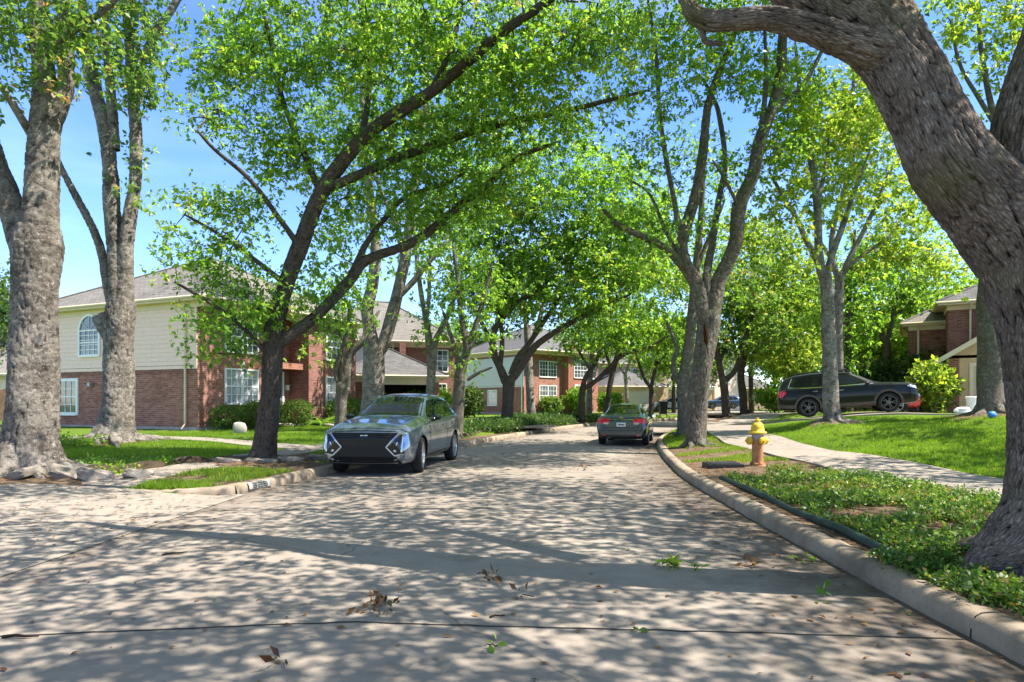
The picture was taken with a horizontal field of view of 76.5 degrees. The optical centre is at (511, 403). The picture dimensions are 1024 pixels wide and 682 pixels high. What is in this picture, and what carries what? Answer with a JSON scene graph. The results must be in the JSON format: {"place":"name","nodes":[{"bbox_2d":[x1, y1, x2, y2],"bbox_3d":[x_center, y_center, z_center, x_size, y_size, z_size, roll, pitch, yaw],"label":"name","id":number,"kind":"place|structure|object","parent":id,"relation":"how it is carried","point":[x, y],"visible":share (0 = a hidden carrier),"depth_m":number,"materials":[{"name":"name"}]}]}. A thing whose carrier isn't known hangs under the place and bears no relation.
{"place":"outdoors","nodes":[
{"label":"outdoors","id":0,"kind":"place"},
{"bbox_2d":[0,484,244,576],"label":"driveway","id":1,"kind":"structure","parent":0,"point":[14,531],"depth_m":8.43,"materials":[{"name":"concrete"}]},
{"bbox_2d":[0,449,319,561],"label":"leaf litter","id":2,"kind":"object","parent":1,"relation":"on","point":[117,496],"visible":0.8,"depth_m":9.49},
{"bbox_2d":[65,435,322,448],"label":"path","id":3,"kind":"structure","parent":0,"point":[280,445],"depth_m":19.45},
{"bbox_2d":[81,414,660,487],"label":"pavement","id":4,"kind":"structure","parent":0,"point":[122,482],"depth_m":12.42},
{"bbox_2d":[122,468,153,477],"bbox_3d":[-6.751,1.275,11.747,0.493,0.180,0.233,11,-14,-25],"label":"rock","id":5,"kind":"object","parent":4,"relation":"on","point":[132,473],"visible":0.88,"depth_m":11.65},
{"bbox_2d":[559,178,717,413],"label":"street tree","id":6,"kind":"object","parent":4,"relation":"on","point":[590,379],"visible":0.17,"depth_m":45.83,"materials":[{"name":"green plant"}]},
{"bbox_2d":[161,414,676,485],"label":"verge","id":7,"kind":"structure","parent":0,"point":[295,467],"depth_m":13.85,"materials":[{"name":"plant"}]},
{"bbox_2d":[121,448,328,489],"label":"verge grass","id":8,"kind":"structure","parent":7,"relation":"on","point":[239,470],"depth_m":12.15,"materials":[{"name":"green plant"}]},
{"bbox_2d":[213,456,326,467],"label":"soil","id":9,"kind":"structure","parent":7,"relation":"on","point":[260,465],"depth_m":13.95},
{"bbox_2d":[163,456,213,464],"bbox_3d":[-7.076,1.321,14.162,1.186,0.342,0.410,0,0,-34],"label":"earth mound","id":10,"kind":"object","parent":9,"relation":"on","point":[188,459],"visible":0.5,"depth_m":14.12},
{"bbox_2d":[134,0,679,463],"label":"oak tree","id":11,"kind":"object","parent":9,"relation":"on","point":[440,52],"visible":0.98,"depth_m":14.47,"materials":[{"name":"green plant"}]},
{"bbox_2d":[410,222,532,438],"bbox_3d":[-1.736,-2.862,25.555,4.641,8.758,3.626,0,0,-42],"label":"street tree","id":12,"kind":"object","parent":7,"relation":"on","point":[459,376],"visible":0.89,"depth_m":24.92,"materials":[{"name":"green plant"}]},
{"bbox_2d":[544,282,695,422],"bbox_3d":[6.582,-3.062,40.446,9.588,9.101,5.982,0,0,0],"label":"street tree","id":13,"kind":"object","parent":7,"relation":"on","point":[625,334],"visible":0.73,"depth_m":39.93,"materials":[{"name":"green plant"}]},
{"bbox_2d":[623,298,696,416],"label":"street tree","id":14,"kind":"object","parent":7,"relation":"on","point":[650,385],"visible":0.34,"depth_m":49.87,"materials":[{"name":"green plant"}]},
{"bbox_2d":[0,410,1005,597],"bbox_3d":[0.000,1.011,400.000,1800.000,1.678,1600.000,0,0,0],"label":"ground","id":15,"kind":"structure","parent":0,"point":[80,430],"depth_m":19.49,"materials":[{"name":"plant"}]},
{"bbox_2d":[0,337,6,389],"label":"grey roof house","id":16,"kind":"structure","parent":15,"relation":"on","point":[3,371],"depth_m":41.80,"materials":[{"name":"beige"}]},
{"bbox_2d":[0,304,8,365],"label":"shade tree","id":17,"kind":"object","parent":15,"relation":"on","point":[4,335],"depth_m":44.01,"materials":[{"name":"green plant"}]},
{"bbox_2d":[0,258,9,336],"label":"shade tree","id":18,"kind":"object","parent":15,"relation":"on","point":[4,295],"visible":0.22,"depth_m":52.54,"materials":[{"name":"green plant"}]},
{"bbox_2d":[0,458,114,485],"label":"soil","id":19,"kind":"structure","parent":15,"relation":"on","point":[54,481],"depth_m":11.11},
{"bbox_2d":[3,466,37,479],"bbox_3d":[-8.549,1.246,11.296,0.516,0.177,0.340,-18,3,16],"label":"rock","id":20,"kind":"object","parent":19,"relation":"on","point":[21,473],"visible":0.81,"depth_m":11.15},
{"bbox_2d":[48,463,76,478],"bbox_3d":[-7.949,1.249,11.547,0.514,0.172,0.275,24,19,-26],"label":"rock","id":21,"kind":"object","parent":19,"relation":"on","point":[55,470],"visible":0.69,"depth_m":11.45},
{"bbox_2d":[0,0,145,478],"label":"oak tree","id":22,"kind":"object","parent":19,"relation":"on","point":[30,434],"visible":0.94,"depth_m":11.71,"materials":[{"name":"grey plant"}]},
{"bbox_2d":[76,467,114,480],"bbox_3d":[-7.353,1.273,11.496,0.586,0.220,0.254,9,2,-14],"label":"rock","id":23,"kind":"object","parent":19,"relation":"on","point":[87,474],"visible":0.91,"depth_m":11.40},
{"bbox_2d":[72,450,176,474],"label":"weeds","id":24,"kind":"object","parent":19,"relation":"on","point":[99,462],"visible":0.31,"depth_m":13.89,"materials":[{"name":"green plant"}]},
{"bbox_2d":[116,461,166,469],"bbox_3d":[-7.670,1.351,13.015,1.386,0.361,0.498,0,0,-34],"label":"earth mound","id":25,"kind":"object","parent":19,"relation":"on","point":[151,464],"visible":0.29,"depth_m":13.09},
{"bbox_2d":[61,440,166,446],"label":"soil","id":26,"kind":"structure","parent":15,"relation":"on","point":[109,443],"depth_m":17.83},
{"bbox_2d":[60,427,108,446],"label":"weeds","id":27,"kind":"object","parent":26,"relation":"on","point":[81,441],"visible":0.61,"depth_m":17.47,"materials":[{"name":"green plant"}]},
{"bbox_2d":[47,0,195,446],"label":"oak tree","id":28,"kind":"object","parent":26,"relation":"on","point":[114,322],"visible":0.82,"depth_m":18.39,"materials":[{"name":"grey plant"}]},
{"bbox_2d":[131,477,222,489],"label":"verge grass","id":29,"kind":"structure","parent":15,"relation":"on","point":[164,483],"depth_m":10.89,"materials":[{"name":"green plant"}]},
{"bbox_2d":[153,484,234,494],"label":"kerb","id":30,"kind":"structure","parent":15,"relation":"on","point":[229,489],"depth_m":10.51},
{"bbox_2d":[61,425,330,473],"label":"lawn grass","id":31,"kind":"structure","parent":15,"relation":"on","point":[224,448],"depth_m":17.89,"materials":[{"name":"green plant"}]},
{"bbox_2d":[58,258,362,429],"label":"brick house","id":32,"kind":"structure","parent":15,"relation":"on","point":[172,392],"depth_m":29.26,"materials":[{"name":"beige"}]},
{"bbox_2d":[60,378,78,415],"bbox_3d":[-20.778,-0.295,30.386,1.460,1.730,0.088,0,0,23],"label":"window","id":33,"kind":"structure","parent":32,"relation":"in","point":[69,392],"depth_m":30.32,"materials":[{"name":"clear glass"}]},
{"bbox_2d":[78,314,100,357],"bbox_3d":[-19.368,-3.095,29.737,1.500,1.970,0.088,0,0,23],"label":"window","id":34,"kind":"structure","parent":32,"relation":"in","point":[89,339],"depth_m":29.78,"materials":[{"name":"clear glass"}]},
{"bbox_2d":[224,368,258,404],"bbox_3d":[-12.122,-0.745,29.236,0.088,1.610,1.940,0,0,23],"label":"window","id":35,"kind":"structure","parent":32,"relation":"in","point":[240,388],"depth_m":29.17,"materials":[{"name":"white glass"}]},
{"bbox_2d":[224,318,258,354],"bbox_3d":[-12.122,-2.970,29.236,0.088,1.460,1.940,0,0,23],"label":"window","id":36,"kind":"structure","parent":32,"relation":"in","point":[252,348],"depth_m":29.39,"materials":[{"name":"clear glass"}]},
{"bbox_2d":[326,376,336,407],"bbox_3d":[-9.433,-0.545,34.557,0.088,1.710,1.340,0,0,23],"label":"window","id":37,"kind":"structure","parent":32,"relation":"in","point":[331,384],"depth_m":34.31,"materials":[{"name":"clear glass"}]},
{"bbox_2d":[206,402,247,429],"bbox_3d":[-12.031,0.582,27.412,1.655,1.274,1.636,0,0,0],"label":"boxwood shrub","id":38,"kind":"object","parent":15,"relation":"on","point":[226,423],"visible":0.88,"depth_m":27.08,"materials":[{"name":"green plant"}]},
{"bbox_2d":[231,397,292,427],"bbox_3d":[-11.140,0.473,29.200,2.355,1.539,2.622,0,0,0],"label":"boxwood shrub","id":39,"kind":"object","parent":15,"relation":"on","point":[252,419],"visible":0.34,"depth_m":28.83,"materials":[{"name":"green plant"}]},
{"bbox_2d":[281,397,318,425],"bbox_3d":[-10.284,0.437,30.902,1.917,1.525,2.182,0,0,0],"label":"boxwood shrub","id":40,"kind":"object","parent":15,"relation":"on","point":[304,406],"visible":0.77,"depth_m":30.56,"materials":[{"name":"green plant"}]},
{"bbox_2d":[322,394,360,423],"bbox_3d":[-8.681,0.353,34.105,2.251,1.654,4.076,0,0,0],"label":"boxwood hedge","id":41,"kind":"object","parent":15,"relation":"on","point":[354,405],"visible":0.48,"depth_m":33.12,"materials":[{"name":"green plant"}]},
{"bbox_2d":[283,249,401,425],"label":"street tree","id":42,"kind":"object","parent":15,"relation":"on","point":[343,381],"visible":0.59,"depth_m":20.88,"materials":[{"name":"green plant"}]},
{"bbox_2d":[279,0,510,413],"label":"street tree","id":43,"kind":"object","parent":15,"relation":"on","point":[373,369],"visible":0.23,"depth_m":25.91,"materials":[{"name":"green plant"}]},
{"bbox_2d":[346,301,462,409],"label":"brick house","id":44,"kind":"structure","parent":15,"relation":"on","point":[405,363],"depth_m":43.38,"materials":[{"name":"brown"}]},
{"bbox_2d":[436,350,447,372],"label":"window","id":45,"kind":"structure","parent":44,"relation":"in","point":[442,355],"depth_m":44.58,"materials":[{"name":"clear glass"}]},
{"bbox_2d":[396,213,461,394],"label":"street tree","id":46,"kind":"object","parent":15,"relation":"on","point":[431,344],"visible":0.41,"depth_m":32.85,"materials":[{"name":"green plant"}]},
{"bbox_2d":[405,386,452,407],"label":"garden shrub","id":47,"kind":"object","parent":15,"relation":"on","point":[444,392],"visible":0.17,"depth_m":41.50,"materials":[{"name":"green plant"}]},
{"bbox_2d":[463,417,481,436],"bbox_3d":[-2.208,1.016,27.489,1.924,0.925,4.714,0,0,0],"label":"ivy bed","id":48,"kind":"object","parent":15,"relation":"on","point":[470,427],"visible":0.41,"depth_m":26.74,"materials":[{"name":"green plant"}]},
{"bbox_2d":[464,383,486,417],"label":"garden shrub","id":49,"kind":"object","parent":15,"relation":"on","point":[473,405],"visible":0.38,"depth_m":45.33,"materials":[{"name":"green plant"}]},
{"bbox_2d":[470,412,541,433],"bbox_3d":[-0.769,0.921,31.553,3.597,1.017,6.165,0,0,21],"label":"ivy bed","id":50,"kind":"object","parent":15,"relation":"on","point":[499,423],"visible":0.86,"depth_m":29.60,"materials":[{"name":"green plant"}]},
{"bbox_2d":[459,324,609,414],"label":"brick house","id":51,"kind":"structure","parent":15,"relation":"on","point":[558,380],"depth_m":62.56,"materials":[{"name":"brown"}]},
{"bbox_2d":[539,385,556,405],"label":"window","id":52,"kind":"structure","parent":51,"relation":"in","point":[544,390],"depth_m":61.44,"materials":[{"name":"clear glass"}]},
{"bbox_2d":[539,361,556,377],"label":"window","id":53,"kind":"structure","parent":51,"relation":"in","point":[546,369],"depth_m":61.53,"materials":[{"name":"clear glass"}]},
{"bbox_2d":[495,410,577,425],"bbox_3d":[1.369,0.893,37.458,5.100,1.090,4.821,0,0,0],"label":"ivy bed","id":54,"kind":"object","parent":15,"relation":"on","point":[551,418],"visible":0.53,"depth_m":36.54,"materials":[{"name":"green plant"}]},
{"bbox_2d":[485,231,573,413],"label":"street tree","id":55,"kind":"object","parent":54,"relation":"on","point":[530,400],"visible":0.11,"depth_m":38.89,"materials":[{"name":"green plant"}]},
{"bbox_2d":[398,109,703,417],"bbox_3d":[1.666,-7.101,32.594,15.664,17.202,8.878,0,0,0],"label":"oak tree","id":56,"kind":"object","parent":15,"relation":"on","point":[537,265],"visible":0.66,"depth_m":32.19,"materials":[{"name":"green plant"}]},
{"bbox_2d":[538,395,564,412],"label":"garden shrub","id":57,"kind":"object","parent":15,"relation":"on","point":[547,402],"visible":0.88,"depth_m":59.82,"materials":[{"name":"green plant"}]},
{"bbox_2d":[540,410,600,422],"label":"ivy bed","id":58,"kind":"object","parent":15,"relation":"on","point":[592,417],"visible":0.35,"depth_m":41.72,"materials":[{"name":"green plant"}]},
{"bbox_2d":[561,386,594,411],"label":"garden shrub","id":59,"kind":"object","parent":15,"relation":"on","point":[572,396],"visible":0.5,"depth_m":61.41,"materials":[{"name":"green plant"}]},
{"bbox_2d":[592,391,624,412],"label":"garden shrub","id":60,"kind":"object","parent":15,"relation":"on","point":[616,398],"visible":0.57,"depth_m":61.34,"materials":[{"name":"green plant"}]},
{"bbox_2d":[587,292,659,413],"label":"street tree","id":61,"kind":"object","parent":15,"relation":"on","point":[609,391],"visible":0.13,"depth_m":43.85,"materials":[{"name":"green plant"}]},
{"bbox_2d":[594,343,668,411],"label":"tan house","id":62,"kind":"structure","parent":15,"relation":"on","point":[638,392],"depth_m":72.63,"materials":[{"name":"paint"}]},
{"bbox_2d":[628,392,648,410],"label":"garage door","id":63,"kind":"structure","parent":62,"relation":"in","point":[645,405],"depth_m":72.24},
{"bbox_2d":[598,323,670,403],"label":"street tree","id":64,"kind":"object","parent":15,"relation":"on","point":[625,381],"visible":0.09,"depth_m":57.88,"materials":[{"name":"green plant"}]},
{"bbox_2d":[283,0,1023,576],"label":"oak tree","id":65,"kind":"object","parent":15,"relation":"on","point":[963,166],"visible":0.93,"depth_m":5.04,"materials":[{"name":"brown plant"}]},
{"bbox_2d":[624,315,730,412],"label":"shade tree","id":66,"kind":"object","parent":15,"relation":"on","point":[664,367],"visible":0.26,"depth_m":60.35,"materials":[{"name":"green plant"}]},
{"bbox_2d":[670,329,738,387],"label":"shade tree","id":67,"kind":"object","parent":15,"relation":"on","point":[714,372],"visible":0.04,"depth_m":67.61,"materials":[{"name":"green plant"}]},
{"bbox_2d":[668,356,770,410],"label":"tan house","id":68,"kind":"structure","parent":15,"relation":"on","point":[714,392],"depth_m":83.80,"materials":[{"name":"white"}]},
{"bbox_2d":[713,247,844,413],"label":"street tree","id":69,"kind":"object","parent":15,"relation":"on","point":[750,395],"visible":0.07,"depth_m":46.87,"materials":[{"name":"green plant"}]},
{"bbox_2d":[719,287,870,384],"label":"shade tree","id":70,"kind":"object","parent":15,"relation":"on","point":[795,371],"visible":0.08,"depth_m":55.64,"materials":[{"name":"green plant"}]},
{"bbox_2d":[809,422,857,426],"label":"soil","id":71,"kind":"structure","parent":15,"relation":"on","point":[815,423],"depth_m":21.06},
{"bbox_2d":[726,40,893,424],"bbox_3d":[10.397,-5.732,21.623,6.148,13.203,4.630,0,0,0],"label":"street tree","id":72,"kind":"object","parent":71,"relation":"on","point":[842,128],"visible":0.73,"depth_m":21.27,"materials":[{"name":"green plant"}]},
{"bbox_2d":[784,224,906,411],"bbox_3d":[18.168,-4.719,35.564,5.847,10.676,5.561,0,0,-38],"label":"street tree","id":73,"kind":"object","parent":15,"relation":"on","point":[851,317],"visible":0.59,"depth_m":34.73,"materials":[{"name":"green plant"}]},
{"bbox_2d":[815,297,920,372],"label":"shade tree","id":74,"kind":"object","parent":15,"relation":"on","point":[864,351],"visible":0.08,"depth_m":48.17,"materials":[{"name":"green plant"}]},
{"bbox_2d":[726,461,1023,617],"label":"jasmine cover","id":75,"kind":"object","parent":15,"relation":"on","point":[923,501],"visible":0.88,"depth_m":7.96,"materials":[{"name":"green plant"}]},
{"bbox_2d":[843,354,908,411],"bbox_3d":[20.679,-1.057,36.677,6.046,3.450,4.124,0,0,0],"label":"garden shrub","id":76,"kind":"object","parent":15,"relation":"on","point":[881,372],"visible":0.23,"depth_m":35.78,"materials":[{"name":"green plant"}]},
{"bbox_2d":[787,58,969,412],"bbox_3d":[16.486,-7.889,29.242,8.821,17.709,5.471,0,0,-7],"label":"street tree","id":77,"kind":"object","parent":15,"relation":"on","point":[906,254],"visible":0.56,"depth_m":28.86,"materials":[{"name":"green plant"}]},
{"bbox_2d":[810,227,956,369],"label":"street tree","id":78,"kind":"object","parent":15,"relation":"on","point":[903,294],"visible":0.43,"depth_m":36.86,"materials":[{"name":"green plant"}]},
{"bbox_2d":[892,337,945,407],"bbox_3d":[22.297,-1.437,34.572,4.244,4.165,3.653,0,0,-25],"label":"garden shrub","id":79,"kind":"object","parent":15,"relation":"on","point":[909,364],"visible":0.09,"depth_m":34.39,"materials":[{"name":"green plant"}]},
{"bbox_2d":[863,256,977,360],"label":"shade tree","id":80,"kind":"object","parent":15,"relation":"on","point":[974,281],"visible":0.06,"depth_m":44.26,"materials":[{"name":"green plant"}]},
{"bbox_2d":[904,354,965,412],"bbox_3d":[18.235,-0.729,28.100,2.238,2.804,2.600,0,0,29],"label":"garden shrub","id":81,"kind":"object","parent":15,"relation":"on","point":[933,382],"visible":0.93,"depth_m":27.60,"materials":[{"name":"green plant"}]},
{"bbox_2d":[899,284,1003,412],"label":"brick house","id":82,"kind":"structure","parent":15,"relation":"on","point":[949,321],"depth_m":32.04,"materials":[{"name":"brown"}]},
{"bbox_2d":[939,413,1005,420],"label":"soil","id":83,"kind":"structure","parent":15,"relation":"on","point":[969,416],"depth_m":20.26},
{"bbox_2d":[919,0,1023,415],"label":"oak tree","id":84,"kind":"object","parent":83,"relation":"on","point":[989,390],"visible":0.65,"depth_m":20.75,"materials":[{"name":"green plant"}]},
{"bbox_2d":[0,418,1023,681],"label":"road","id":85,"kind":"structure","parent":0,"point":[574,560],"depth_m":5.07,"materials":[{"name":"concrete"}]},
{"bbox_2d":[347,589,399,614],"bbox_3d":[-0.988,1.393,4.630,0.357,0.137,0.413,0,0,-14],"label":"leaf sprig","id":86,"kind":"object","parent":85,"relation":"on","point":[379,599],"visible":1,"depth_m":4.62,"materials":[{"name":"brown plant"}]},
{"bbox_2d":[323,393,459,472],"bbox_3d":[-2.663,0.619,15.610,2.290,1.742,5.024,0,0,8],"label":"parked car","id":87,"kind":"object","parent":85,"relation":"on","point":[415,430],"visible":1,"depth_m":13.70,"materials":[{"name":"paint"}]},
{"bbox_2d":[227,415,735,493],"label":"kerb","id":88,"kind":"structure","parent":85,"relation":"on","point":[276,480],"depth_m":13.65,"materials":[{"name":"concrete"}]},
{"bbox_2d":[0,621,966,639],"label":"road joint","id":89,"kind":"object","parent":85,"relation":"on","point":[496,626],"visible":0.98,"depth_m":4.23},
{"bbox_2d":[0,430,1001,681],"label":"leaf litter","id":90,"kind":"object","parent":85,"relation":"on","point":[596,586],"visible":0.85,"depth_m":5.34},
{"bbox_2d":[597,404,656,444],"bbox_3d":[4.361,0.750,24.614,2.150,1.477,4.627,0,0,15],"label":"parked car","id":91,"kind":"object","parent":85,"relation":"on","point":[624,421],"visible":1,"depth_m":22.54,"materials":[{"name":"paint"}]},
{"bbox_2d":[656,433,1023,665],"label":"kerb","id":92,"kind":"structure","parent":85,"relation":"on","point":[1002,633],"depth_m":5.19,"materials":[{"name":"concrete"}]},
{"bbox_2d":[0,0,1023,385],"label":"sky","id":93,"kind":"structure","parent":0,"point":[167,168],"materials":[{"name":"blue"}]},
{"bbox_2d":[715,411,781,413],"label":"driveway","id":94,"kind":"structure","parent":0,"point":[755,412],"depth_m":62.42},
{"bbox_2d":[708,395,739,408],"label":"parked car","id":95,"kind":"object","parent":94,"relation":"on","point":[734,402],"visible":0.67,"depth_m":75.22,"materials":[{"name":"blue paint"}]},
{"bbox_2d":[653,412,957,427],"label":"driveway","id":96,"kind":"structure","parent":0,"point":[674,424],"depth_m":25.65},
{"bbox_2d":[777,369,918,416],"bbox_3d":[13.429,-0.449,26.365,4.970,1.806,2.330,-5,-2,21],"label":"parked car","id":97,"kind":"object","parent":96,"relation":"on","point":[800,393],"visible":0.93,"depth_m":25.53,"materials":[{"name":"black paint"}]},
{"bbox_2d":[819,377,921,412],"bbox_3d":[15.391,-0.360,28.934,4.624,1.627,2.330,0,0,21],"label":"parked car","id":98,"kind":"object","parent":96,"relation":"on","point":[902,407],"visible":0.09,"depth_m":27.51,"materials":[{"name":"black paint"}]},
{"bbox_2d":[663,415,1023,621],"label":"verge","id":99,"kind":"structure","parent":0,"point":[716,473],"depth_m":9.10,"materials":[{"name":"soil"}]},
{"bbox_2d":[619,116,761,436],"bbox_3d":[7.129,-4.830,24.212,4.038,12.472,5.980,0,0,43],"label":"street tree","id":100,"kind":"object","parent":99,"relation":"on","point":[682,379],"visible":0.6,"depth_m":23.39,"materials":[{"name":"green plant"}]},
{"bbox_2d":[586,0,849,448],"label":"oak tree","id":101,"kind":"object","parent":99,"relation":"on","point":[707,292],"visible":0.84,"depth_m":18.82,"materials":[{"name":"green plant"}]},
{"bbox_2d":[702,461,744,468],"bbox_3d":[4.350,1.302,13.401,0.720,0.162,0.440,0,4,-7],"label":"utility box","id":102,"kind":"object","parent":99,"relation":"on","point":[718,464],"visible":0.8,"depth_m":13.23,"materials":[{"name":"black plastic"}]},
{"bbox_2d":[663,423,788,462],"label":"verge grass","id":103,"kind":"structure","parent":99,"relation":"on","point":[671,440],"depth_m":17.05,"materials":[{"name":"green plant"}]},
{"bbox_2d":[669,249,814,418],"bbox_3d":[13.751,-4.092,39.676,9.143,10.810,6.761,0,0,0],"label":"street tree","id":104,"kind":"object","parent":99,"relation":"on","point":[730,310],"visible":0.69,"depth_m":38.76,"materials":[{"name":"green plant"}]},
{"bbox_2d":[745,418,768,465],"bbox_3d":[5.108,0.812,13.550,0.421,1.025,0.376,0,0,34],"label":"fire hydrant","id":105,"kind":"object","parent":99,"relation":"on","point":[757,440],"visible":0.98,"depth_m":13.45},
{"bbox_2d":[691,203,840,415],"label":"street tree","id":106,"kind":"object","parent":99,"relation":"on","point":[758,239],"visible":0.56,"depth_m":41.62,"materials":[{"name":"green plant"}]},
{"bbox_2d":[749,380,796,412],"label":"garden shrub","id":107,"kind":"object","parent":99,"relation":"on","point":[768,400],"visible":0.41,"depth_m":42.19,"materials":[{"name":"green plant"}]},
{"bbox_2d":[719,475,900,558],"bbox_3d":[3.531,1.325,8.600,0.126,0.124,6.017,0,0,4],"label":"drain pipe","id":108,"kind":"object","parent":99,"relation":"on","point":[856,536],"visible":0.87,"depth_m":7.26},
{"bbox_2d":[665,436,955,580],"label":"leaf litter","id":109,"kind":"object","parent":99,"relation":"on","point":[787,485],"visible":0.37,"depth_m":12.09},
{"bbox_2d":[865,539,1021,607],"bbox_3d":[3.241,1.308,5.005,0.483,0.275,1.551,0,0,0],"label":"jasmine cover","id":110,"kind":"object","parent":99,"relation":"on","point":[975,595],"visible":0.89,"depth_m":4.79,"materials":[{"name":"green plant"}]},
{"bbox_2d":[707,412,1002,497],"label":"pavement","id":111,"kind":"structure","parent":0,"point":[723,430],"depth_m":14.37,"materials":[{"name":"concrete"}]},
{"bbox_2d":[764,410,1005,477],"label":"lawn grass","id":112,"kind":"structure","parent":0,"point":[943,446],"depth_m":17.38,"materials":[{"name":"green plant"}]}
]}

